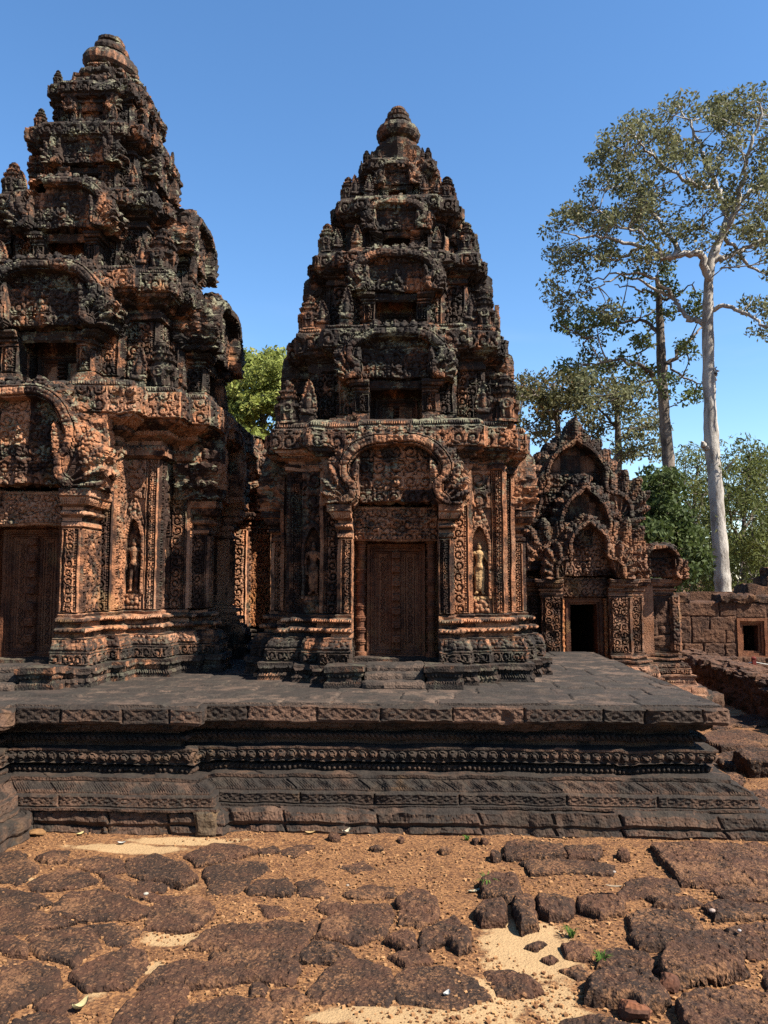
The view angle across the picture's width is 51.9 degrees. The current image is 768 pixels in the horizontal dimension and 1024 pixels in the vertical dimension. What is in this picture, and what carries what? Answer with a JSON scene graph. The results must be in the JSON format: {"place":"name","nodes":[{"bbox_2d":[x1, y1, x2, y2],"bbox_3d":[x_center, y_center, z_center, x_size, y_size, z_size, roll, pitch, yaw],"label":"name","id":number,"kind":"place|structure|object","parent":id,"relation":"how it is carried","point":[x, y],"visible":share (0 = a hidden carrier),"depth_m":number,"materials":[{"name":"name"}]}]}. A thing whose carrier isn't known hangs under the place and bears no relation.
{"place":"outdoors","nodes":[
{"label":"outdoors","id":0,"kind":"place"},
{"bbox_2d":[0,34,253,690],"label":"temple tower","id":1,"kind":"structure","parent":0,"point":[126,444],"depth_m":8.86,"materials":[{"name":"red stone"}]},
{"bbox_2d":[0,528,59,657],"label":"false door","id":2,"kind":"structure","parent":1,"relation":"in","point":[29,564],"depth_m":8.38,"materials":[{"name":"stone"}]},
{"bbox_2d":[0,580,767,1023],"bbox_3d":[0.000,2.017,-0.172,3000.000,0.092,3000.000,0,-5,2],"label":"ground","id":3,"kind":"structure","parent":0,"point":[510,940],"depth_m":4.97,"materials":[{"name":"soil"}]},
{"bbox_2d":[0,1011,10,1023],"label":"laterite block","id":4,"kind":"structure","parent":3,"relation":"on","point":[5,1016],"depth_m":3.60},
{"bbox_2d":[0,935,30,959],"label":"laterite block","id":5,"kind":"structure","parent":3,"relation":"on","point":[13,947],"depth_m":4.21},
{"bbox_2d":[0,851,39,886],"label":"laterite block","id":6,"kind":"structure","parent":3,"relation":"on","point":[17,868],"depth_m":5.40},
{"bbox_2d":[0,888,53,910],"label":"laterite block","id":7,"kind":"structure","parent":3,"relation":"on","point":[10,899],"depth_m":4.87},
{"bbox_2d":[0,959,62,1014],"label":"laterite block","id":8,"kind":"structure","parent":3,"relation":"on","point":[24,984],"depth_m":3.89,"materials":[{"name":"stone"}]},
{"bbox_2d":[29,828,45,835],"bbox_3d":[-2.740,2.523,6.229,0.140,0.050,0.144,0,-5,2],"label":"pebble","id":9,"kind":"object","parent":3,"relation":"on","point":[38,832],"visible":0.99,"depth_m":6.18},
{"bbox_2d":[0,908,76,935],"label":"laterite block","id":10,"kind":"structure","parent":3,"relation":"on","point":[24,921],"depth_m":4.57,"materials":[{"name":"stone"}]},
{"bbox_2d":[10,1011,70,1023],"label":"laterite block","id":11,"kind":"structure","parent":3,"relation":"on","point":[40,1017],"depth_m":3.58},
{"bbox_2d":[35,850,70,865],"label":"laterite block","id":12,"kind":"structure","parent":3,"relation":"on","point":[54,857],"depth_m":5.63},
{"bbox_2d":[31,987,80,1016],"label":"laterite block","id":13,"kind":"structure","parent":3,"relation":"on","point":[59,1002],"depth_m":3.73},
{"bbox_2d":[26,869,98,892],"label":"laterite block","id":14,"kind":"structure","parent":3,"relation":"on","point":[60,880],"depth_m":5.20,"materials":[{"name":"stone"}]},
{"bbox_2d":[24,925,102,968],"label":"laterite block","id":15,"kind":"structure","parent":3,"relation":"on","point":[72,947],"depth_m":4.29,"materials":[{"name":"stone"}]},
{"bbox_2d":[72,995,88,1008],"bbox_3d":[-1.424,2.307,3.698,0.040,0.041,0.090,-2,-5,27],"label":"dry leaf","id":16,"kind":"object","parent":3,"relation":"on","point":[81,1003],"visible":1,"depth_m":3.71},
{"bbox_2d":[69,856,127,874],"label":"laterite block","id":17,"kind":"structure","parent":3,"relation":"on","point":[101,864],"depth_m":5.52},
{"bbox_2d":[49,888,152,923],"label":"laterite block","id":18,"kind":"structure","parent":3,"relation":"on","point":[97,905],"depth_m":4.78,"materials":[{"name":"stone"}]},
{"bbox_2d":[67,944,148,993],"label":"laterite block","id":19,"kind":"structure","parent":3,"relation":"on","point":[123,969],"depth_m":4.03,"materials":[{"name":"stone"}]},
{"bbox_2d":[89,923,141,947],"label":"laterite block","id":20,"kind":"structure","parent":3,"relation":"on","point":[111,933],"depth_m":4.46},
{"bbox_2d":[99,872,160,903],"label":"laterite block","id":21,"kind":"structure","parent":3,"relation":"on","point":[114,884],"depth_m":5.11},
{"bbox_2d":[111,983,190,1023],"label":"laterite block","id":22,"kind":"structure","parent":3,"relation":"on","point":[165,1003],"depth_m":3.71,"materials":[{"name":"stone"}]},
{"bbox_2d":[136,881,169,893],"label":"laterite block","id":23,"kind":"structure","parent":3,"relation":"on","point":[154,887],"depth_m":5.18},
{"bbox_2d":[124,853,198,890],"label":"laterite block","id":24,"kind":"structure","parent":3,"relation":"on","point":[180,875],"depth_m":5.37,"materials":[{"name":"stone"}]},
{"bbox_2d":[141,895,215,934],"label":"laterite block","id":25,"kind":"structure","parent":3,"relation":"on","point":[179,915],"depth_m":4.71,"materials":[{"name":"stone"}]},
{"bbox_2d":[193,811,218,836],"bbox_3d":[-1.418,2.454,6.285,0.208,0.219,0.216,0,-5,2],"label":"corner stone","id":26,"kind":"object","parent":3,"relation":"on","point":[206,824],"visible":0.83,"depth_m":6.20,"materials":[{"name":"stone"}]},
{"bbox_2d":[183,843,258,868],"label":"laterite block","id":27,"kind":"structure","parent":3,"relation":"on","point":[210,854],"depth_m":5.74,"materials":[{"name":"stone"}]},
{"bbox_2d":[174,995,282,1023],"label":"laterite block","id":28,"kind":"structure","parent":3,"relation":"on","point":[229,1009],"depth_m":3.63,"materials":[{"name":"stone"}]},
{"bbox_2d":[138,920,319,991],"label":"laterite block","id":29,"kind":"structure","parent":3,"relation":"on","point":[266,953],"depth_m":4.14,"materials":[{"name":"stone"}]},
{"bbox_2d":[202,859,269,895],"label":"laterite block","id":30,"kind":"structure","parent":3,"relation":"on","point":[231,877],"depth_m":5.35,"materials":[{"name":"stone"}]},
{"bbox_2d":[225,345,286,439],"bbox_3d":[-5.045,-1.160,30.302,5.763,11.683,7.096,3,-5,-27],"label":"tree","id":31,"kind":"object","parent":3,"relation":"on","point":[253,394],"visible":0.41,"depth_m":28.65,"materials":[{"name":"green plant"}]},
{"bbox_2d":[249,982,268,998],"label":"laterite block","id":32,"kind":"structure","parent":3,"relation":"on","point":[259,988],"depth_m":3.84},
{"bbox_2d":[258,845,280,855],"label":"laterite block","id":33,"kind":"structure","parent":3,"relation":"on","point":[272,849],"depth_m":5.82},
{"bbox_2d":[244,877,296,898],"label":"laterite block","id":34,"kind":"structure","parent":3,"relation":"on","point":[281,888],"depth_m":5.11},
{"bbox_2d":[256,904,290,918],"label":"laterite block","id":35,"kind":"structure","parent":3,"relation":"on","point":[269,912],"depth_m":4.77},
{"bbox_2d":[269,987,309,1008],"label":"laterite block","id":36,"kind":"structure","parent":3,"relation":"on","point":[289,998],"depth_m":3.77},
{"bbox_2d":[277,844,315,858],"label":"laterite block","id":37,"kind":"structure","parent":3,"relation":"on","point":[295,851],"depth_m":5.84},
{"bbox_2d":[294,878,333,898],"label":"laterite block","id":38,"kind":"structure","parent":3,"relation":"on","point":[315,888],"depth_m":5.13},
{"bbox_2d":[299,940,355,965],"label":"laterite block","id":39,"kind":"structure","parent":3,"relation":"on","point":[323,952],"depth_m":4.18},
{"bbox_2d":[313,900,349,915],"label":"laterite block","id":40,"kind":"structure","parent":3,"relation":"on","point":[328,907],"depth_m":4.82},
{"bbox_2d":[328,832,340,842],"bbox_3d":[-0.383,2.530,6.105,0.097,0.094,0.127,0,-5,2],"label":"stone","id":41,"kind":"object","parent":3,"relation":"on","point":[334,837],"visible":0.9,"depth_m":6.06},
{"bbox_2d":[306,958,395,1007],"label":"laterite block","id":42,"kind":"structure","parent":3,"relation":"on","point":[362,982],"depth_m":3.86,"materials":[{"name":"stone"}]},
{"bbox_2d":[313,903,394,946],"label":"laterite block","id":43,"kind":"structure","parent":3,"relation":"on","point":[357,925],"depth_m":4.53,"materials":[{"name":"stone"}]},
{"bbox_2d":[337,861,376,874],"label":"laterite block","id":44,"kind":"structure","parent":3,"relation":"on","point":[355,868],"depth_m":5.52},
{"bbox_2d":[342,884,396,900],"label":"laterite block","id":45,"kind":"structure","parent":3,"relation":"on","point":[367,892],"depth_m":5.03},
{"bbox_2d":[369,845,383,852],"bbox_3d":[-0.057,2.530,5.898,0.111,0.078,0.097,0,-5,2],"label":"stone","id":46,"kind":"object","parent":3,"relation":"on","point":[376,848],"visible":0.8,"depth_m":5.86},
{"bbox_2d":[0,651,767,851],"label":"stone platform","id":47,"kind":"structure","parent":3,"relation":"on","point":[582,744],"depth_m":6.55,"materials":[{"name":"stone"}]},
{"bbox_2d":[233,435,273,640],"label":"temple hall","id":48,"kind":"structure","parent":47,"relation":"on","point":[253,544],"depth_m":12.44,"materials":[{"name":"red stone"}]},
{"bbox_2d":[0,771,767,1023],"bbox_3d":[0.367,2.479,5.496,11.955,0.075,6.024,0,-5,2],"label":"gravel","id":49,"kind":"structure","parent":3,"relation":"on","point":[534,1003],"depth_m":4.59,"materials":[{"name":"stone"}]},
{"bbox_2d":[383,928,418,950],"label":"laterite block","id":50,"kind":"structure","parent":3,"relation":"on","point":[403,939],"depth_m":4.31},
{"bbox_2d":[397,836,404,843],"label":"stone","id":51,"kind":"object","parent":3,"relation":"on","point":[400,840],"visible":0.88,"depth_m":6.04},
{"bbox_2d":[387,948,434,968],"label":"laterite block","id":52,"kind":"structure","parent":3,"relation":"on","point":[404,959],"depth_m":4.14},
{"bbox_2d":[394,886,439,929],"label":"laterite block","id":53,"kind":"structure","parent":3,"relation":"on","point":[419,909],"depth_m":4.73,"materials":[{"name":"stone"}]},
{"bbox_2d":[391,965,491,1010],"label":"laterite block","id":54,"kind":"structure","parent":3,"relation":"on","point":[423,986],"depth_m":3.83,"materials":[{"name":"stone"}]},
{"bbox_2d":[443,989,449,995],"bbox_3d":[0.301,2.305,3.778,0.035,0.020,0.038,0,-5,2],"label":"dry leaf","id":55,"kind":"object","parent":54,"relation":"on","point":[446,992],"visible":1,"depth_m":3.78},
{"bbox_2d":[438,846,450,855],"bbox_3d":[0.446,2.507,5.807,0.094,0.086,0.131,0,-5,2],"label":"stone","id":56,"kind":"object","parent":3,"relation":"on","point":[444,850],"visible":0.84,"depth_m":5.77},
{"bbox_2d":[417,914,473,956],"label":"laterite block","id":57,"kind":"structure","parent":3,"relation":"on","point":[453,934],"depth_m":4.34,"materials":[{"name":"stone"}]},
{"bbox_2d":[471,838,478,845],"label":"stone","id":58,"kind":"object","parent":3,"relation":"on","point":[474,841],"visible":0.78,"depth_m":5.97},
{"bbox_2d":[480,837,488,845],"bbox_3d":[0.763,2.517,5.999,0.068,0.088,0.108,0,-5,2],"label":"stone","id":59,"kind":"object","parent":3,"relation":"on","point":[484,841],"visible":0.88,"depth_m":5.96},
{"bbox_2d":[473,872,498,884],"bbox_3d":[0.664,2.423,5.154,0.160,0.086,0.186,2,-5,-23],"label":"weed","id":60,"kind":"object","parent":3,"relation":"on","point":[483,880],"visible":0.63,"depth_m":5.12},
{"bbox_2d":[473,896,507,928],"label":"laterite block","id":61,"kind":"structure","parent":3,"relation":"on","point":[490,913],"depth_m":4.61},
{"bbox_2d":[489,849,501,863],"bbox_3d":[0.800,2.488,5.659,0.090,0.107,0.124,0,-5,2],"label":"stone","id":62,"kind":"object","parent":3,"relation":"on","point":[495,856],"visible":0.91,"depth_m":5.62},
{"bbox_2d":[479,871,523,904],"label":"laterite block","id":63,"kind":"structure","parent":3,"relation":"on","point":[507,887],"depth_m":5.05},
{"bbox_2d":[483,969,544,999],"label":"laterite block","id":64,"kind":"structure","parent":3,"relation":"on","point":[509,984],"depth_m":3.87,"materials":[{"name":"stone"}]},
{"bbox_2d":[511,893,539,936],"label":"laterite block","id":65,"kind":"structure","parent":3,"relation":"on","point":[524,914],"depth_m":4.59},
{"bbox_2d":[502,839,567,862],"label":"laterite block","id":66,"kind":"structure","parent":3,"relation":"on","point":[517,850],"depth_m":5.70,"materials":[{"name":"stone"}]},
{"bbox_2d":[524,941,547,952],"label":"laterite block","id":67,"kind":"structure","parent":3,"relation":"on","point":[536,947],"depth_m":4.31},
{"bbox_2d":[541,955,558,965],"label":"laterite block","id":68,"kind":"structure","parent":3,"relation":"on","point":[549,960],"depth_m":4.17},
{"bbox_2d":[534,893,575,923],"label":"laterite block","id":69,"kind":"structure","parent":3,"relation":"on","point":[554,908],"depth_m":4.71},
{"bbox_2d":[514,364,614,447],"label":"tree","id":70,"kind":"object","parent":3,"relation":"on","point":[552,402],"visible":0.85,"depth_m":42.52,"materials":[{"name":"green plant"}]},
{"bbox_2d":[518,858,615,877],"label":"laterite block","id":71,"kind":"structure","parent":3,"relation":"on","point":[534,867],"depth_m":5.44,"materials":[{"name":"stone"}]},
{"bbox_2d":[561,925,579,937],"bbox_3d":[1.052,2.379,4.461,0.104,0.055,0.088,-2,-5,20],"label":"weed","id":72,"kind":"object","parent":3,"relation":"on","point":[571,932],"visible":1,"depth_m":4.47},
{"bbox_2d":[558,965,589,981],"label":"laterite block","id":73,"kind":"structure","parent":3,"relation":"on","point":[578,973],"depth_m":4.03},
{"bbox_2d":[560,941,595,963],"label":"laterite block","id":74,"kind":"structure","parent":3,"relation":"on","point":[577,951],"depth_m":4.23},
{"bbox_2d":[564,844,603,861],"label":"laterite block","id":75,"kind":"structure","parent":3,"relation":"on","point":[592,852],"depth_m":5.71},
{"bbox_2d":[558,1014,630,1023],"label":"laterite block","id":76,"kind":"structure","parent":3,"relation":"on","point":[595,1019],"depth_m":3.56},
{"bbox_2d":[575,892,625,920],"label":"laterite block","id":77,"kind":"structure","parent":3,"relation":"on","point":[600,906],"depth_m":4.75,"materials":[{"name":"stone"}]},
{"bbox_2d":[593,950,612,961],"bbox_3d":[1.143,2.349,4.149,0.115,0.061,0.103,3,-6,-35],"label":"weed","id":78,"kind":"object","parent":3,"relation":"on","point":[600,956],"visible":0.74,"depth_m":4.16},
{"bbox_2d":[560,357,673,472],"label":"tree","id":79,"kind":"object","parent":3,"relation":"on","point":[619,397],"visible":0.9,"depth_m":41.01,"materials":[{"name":"green plant"}]},
{"bbox_2d":[522,416,713,701],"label":"library building","id":80,"kind":"structure","parent":3,"relation":"on","point":[595,561],"depth_m":12.02,"materials":[{"name":"stone"}]},
{"bbox_2d":[653,601,670,646],"bbox_3d":[4.178,1.728,12.157,0.505,0.742,0.182,0,-5,2],"label":"blocked window","id":81,"kind":"structure","parent":80,"relation":"in","point":[660,608],"depth_m":12.10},
{"bbox_2d":[616,847,630,862],"bbox_3d":[1.728,2.488,5.694,0.109,0.108,0.143,0,-5,2],"label":"stone","id":82,"kind":"object","parent":3,"relation":"on","point":[622,855],"visible":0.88,"depth_m":5.64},
{"bbox_2d":[596,947,657,973],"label":"laterite block","id":83,"kind":"structure","parent":3,"relation":"on","point":[622,956],"depth_m":4.12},
{"bbox_2d":[550,260,703,590],"bbox_3d":[10.453,-3.298,33.054,7.235,16.410,5.670,0,-5,2],"label":"tree","id":84,"kind":"object","parent":3,"relation":"on","point":[661,378],"visible":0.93,"depth_m":32.78,"materials":[{"name":"green plant"}]},
{"bbox_2d":[584,965,671,1015],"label":"laterite block","id":85,"kind":"structure","parent":3,"relation":"on","point":[609,987],"depth_m":3.74,"materials":[{"name":"stone"}]},
{"bbox_2d":[618,999,652,1020],"bbox_3d":[1.154,2.293,3.625,0.146,0.091,0.128,0,-5,2],"label":"stone chip","id":86,"kind":"object","parent":3,"relation":"on","point":[629,1010],"visible":0.98,"depth_m":3.59,"materials":[{"name":"stone"}]},
{"bbox_2d":[616,876,680,900],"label":"laterite block","id":87,"kind":"structure","parent":3,"relation":"on","point":[638,888],"depth_m":5.11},
{"bbox_2d":[535,81,767,591],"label":"tree","id":88,"kind":"object","parent":3,"relation":"on","point":[642,210],"visible":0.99,"depth_m":29.69,"materials":[{"name":"green plant"}]},
{"bbox_2d":[625,908,703,952],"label":"laterite block","id":89,"kind":"structure","parent":3,"relation":"on","point":[653,930],"depth_m":4.50,"materials":[{"name":"stone"}]},
{"bbox_2d":[660,972,679,993],"bbox_3d":[1.408,2.315,3.875,0.103,0.090,0.071,0,-5,2],"label":"stone chip","id":90,"kind":"object","parent":3,"relation":"on","point":[670,982],"visible":0.86,"depth_m":3.86,"materials":[{"name":"stone"}]},
{"bbox_2d":[645,892,702,910],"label":"laterite block","id":91,"kind":"structure","parent":3,"relation":"on","point":[667,901],"depth_m":4.86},
{"bbox_2d":[634,464,716,592],"bbox_3d":[9.527,1.292,26.549,3.248,6.150,4.806,-2,-5,17],"label":"tree","id":92,"kind":"object","parent":3,"relation":"on","point":[670,519],"visible":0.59,"depth_m":25.69,"materials":[{"name":"green plant"}]},
{"bbox_2d":[653,928,750,990],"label":"laterite block","id":93,"kind":"structure","parent":3,"relation":"on","point":[714,957],"depth_m":4.03,"materials":[{"name":"stone"}]},
{"bbox_2d":[673,441,734,592],"bbox_3d":[14.703,0.849,36.357,4.135,8.709,8.106,-2,-5,23],"label":"tree","id":94,"kind":"object","parent":3,"relation":"on","point":[696,486],"visible":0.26,"depth_m":35.46,"materials":[{"name":"green plant"}]},
{"bbox_2d":[649,841,767,889],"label":"laterite block","id":95,"kind":"structure","parent":3,"relation":"on","point":[706,865],"depth_m":5.47,"materials":[{"name":"stone"}]},
{"bbox_2d":[707,689,724,706],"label":"stone slab","id":96,"kind":"structure","parent":3,"relation":"on","point":[718,697],"depth_m":11.78,"materials":[{"name":"stone"}]},
{"bbox_2d":[675,592,767,667],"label":"enclosure wall","id":97,"kind":"structure","parent":3,"relation":"on","point":[713,622],"depth_m":17.05,"materials":[{"name":"stone"}]},
{"bbox_2d":[736,618,767,656],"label":"window frame","id":98,"kind":"structure","parent":97,"relation":"in","point":[759,624],"depth_m":17.01,"materials":[{"name":"stone"}]},
{"bbox_2d":[675,985,767,1023],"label":"laterite block","id":99,"kind":"structure","parent":3,"relation":"on","point":[734,1004],"depth_m":3.60,"materials":[{"name":"stone"}]},
{"bbox_2d":[678,648,767,716],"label":"wall","id":100,"kind":"structure","parent":3,"relation":"on","point":[741,686],"depth_m":12.52,"materials":[{"name":"stone"}]},
{"bbox_2d":[711,721,736,730],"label":"laterite block","id":101,"kind":"structure","parent":3,"relation":"on","point":[731,725],"depth_m":10.59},
{"bbox_2d":[681,479,767,581],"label":"woods","id":102,"kind":"object","parent":3,"relation":"on","point":[707,503],"visible":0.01,"depth_m":73.28,"materials":[{"name":"green plant"}]},
{"bbox_2d":[688,432,767,591],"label":"tree","id":103,"kind":"object","parent":3,"relation":"on","point":[753,467],"visible":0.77,"depth_m":31.12,"materials":[{"name":"green plant"}]},
{"bbox_2d":[700,899,767,923],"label":"laterite block","id":104,"kind":"structure","parent":3,"relation":"on","point":[728,910],"depth_m":4.69,"materials":[{"name":"stone"}]},
{"bbox_2d":[725,772,745,786],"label":"laterite block","id":105,"kind":"structure","parent":3,"relation":"on","point":[739,779],"depth_m":7.88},
{"bbox_2d":[704,729,767,752],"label":"laterite block","id":106,"kind":"structure","parent":3,"relation":"on","point":[722,740],"depth_m":9.53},
{"bbox_2d":[710,883,767,902],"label":"laterite block","id":107,"kind":"structure","parent":3,"relation":"on","point":[756,893],"depth_m":5.01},
{"bbox_2d":[716,746,766,772],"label":"laterite block","id":108,"kind":"structure","parent":3,"relation":"on","point":[724,761],"depth_m":8.55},
{"bbox_2d":[723,921,767,961],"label":"laterite block","id":109,"kind":"structure","parent":3,"relation":"on","point":[752,939],"depth_m":4.37,"materials":[{"name":"stone"}]},
{"bbox_2d":[729,714,767,727],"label":"laterite block","id":110,"kind":"structure","parent":3,"relation":"on","point":[749,721],"depth_m":10.99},
{"bbox_2d":[732,748,767,777],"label":"squared block","id":111,"kind":"object","parent":3,"relation":"on","point":[749,764],"depth_m":8.06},
{"bbox_2d":[733,563,767,649],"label":"ruined gable","id":112,"kind":"structure","parent":3,"relation":"on","point":[759,585],"depth_m":17.82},
{"bbox_2d":[748,656,767,665],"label":"barrier post","id":113,"kind":"object","parent":3,"relation":"on","point":[753,660],"visible":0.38,"depth_m":15.66,"materials":[{"name":"red paint"}]},
{"bbox_2d":[750,789,767,808],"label":"laterite block","id":114,"kind":"structure","parent":3,"relation":"on","point":[761,795],"depth_m":7.08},
{"bbox_2d":[760,970,767,992],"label":"laterite block","id":115,"kind":"structure","parent":3,"relation":"on","point":[764,974],"depth_m":3.96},
{"bbox_2d":[0,0,767,578],"label":"sky","id":116,"kind":"structure","parent":0,"point":[267,108],"materials":[{"name":"blue"}]},
{"bbox_2d":[244,106,552,689],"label":"temple tower","id":117,"kind":"structure","parent":0,"point":[397,489],"depth_m":8.50,"materials":[{"name":"stone"}]},
{"bbox_2d":[354,541,438,655],"bbox_3d":[0.132,0.964,8.485,0.995,1.386,0.142,0,-5,2],"label":"false door","id":118,"kind":"structure","parent":117,"relation":"in","point":[395,599],"depth_m":8.51,"materials":[{"name":"stone"}]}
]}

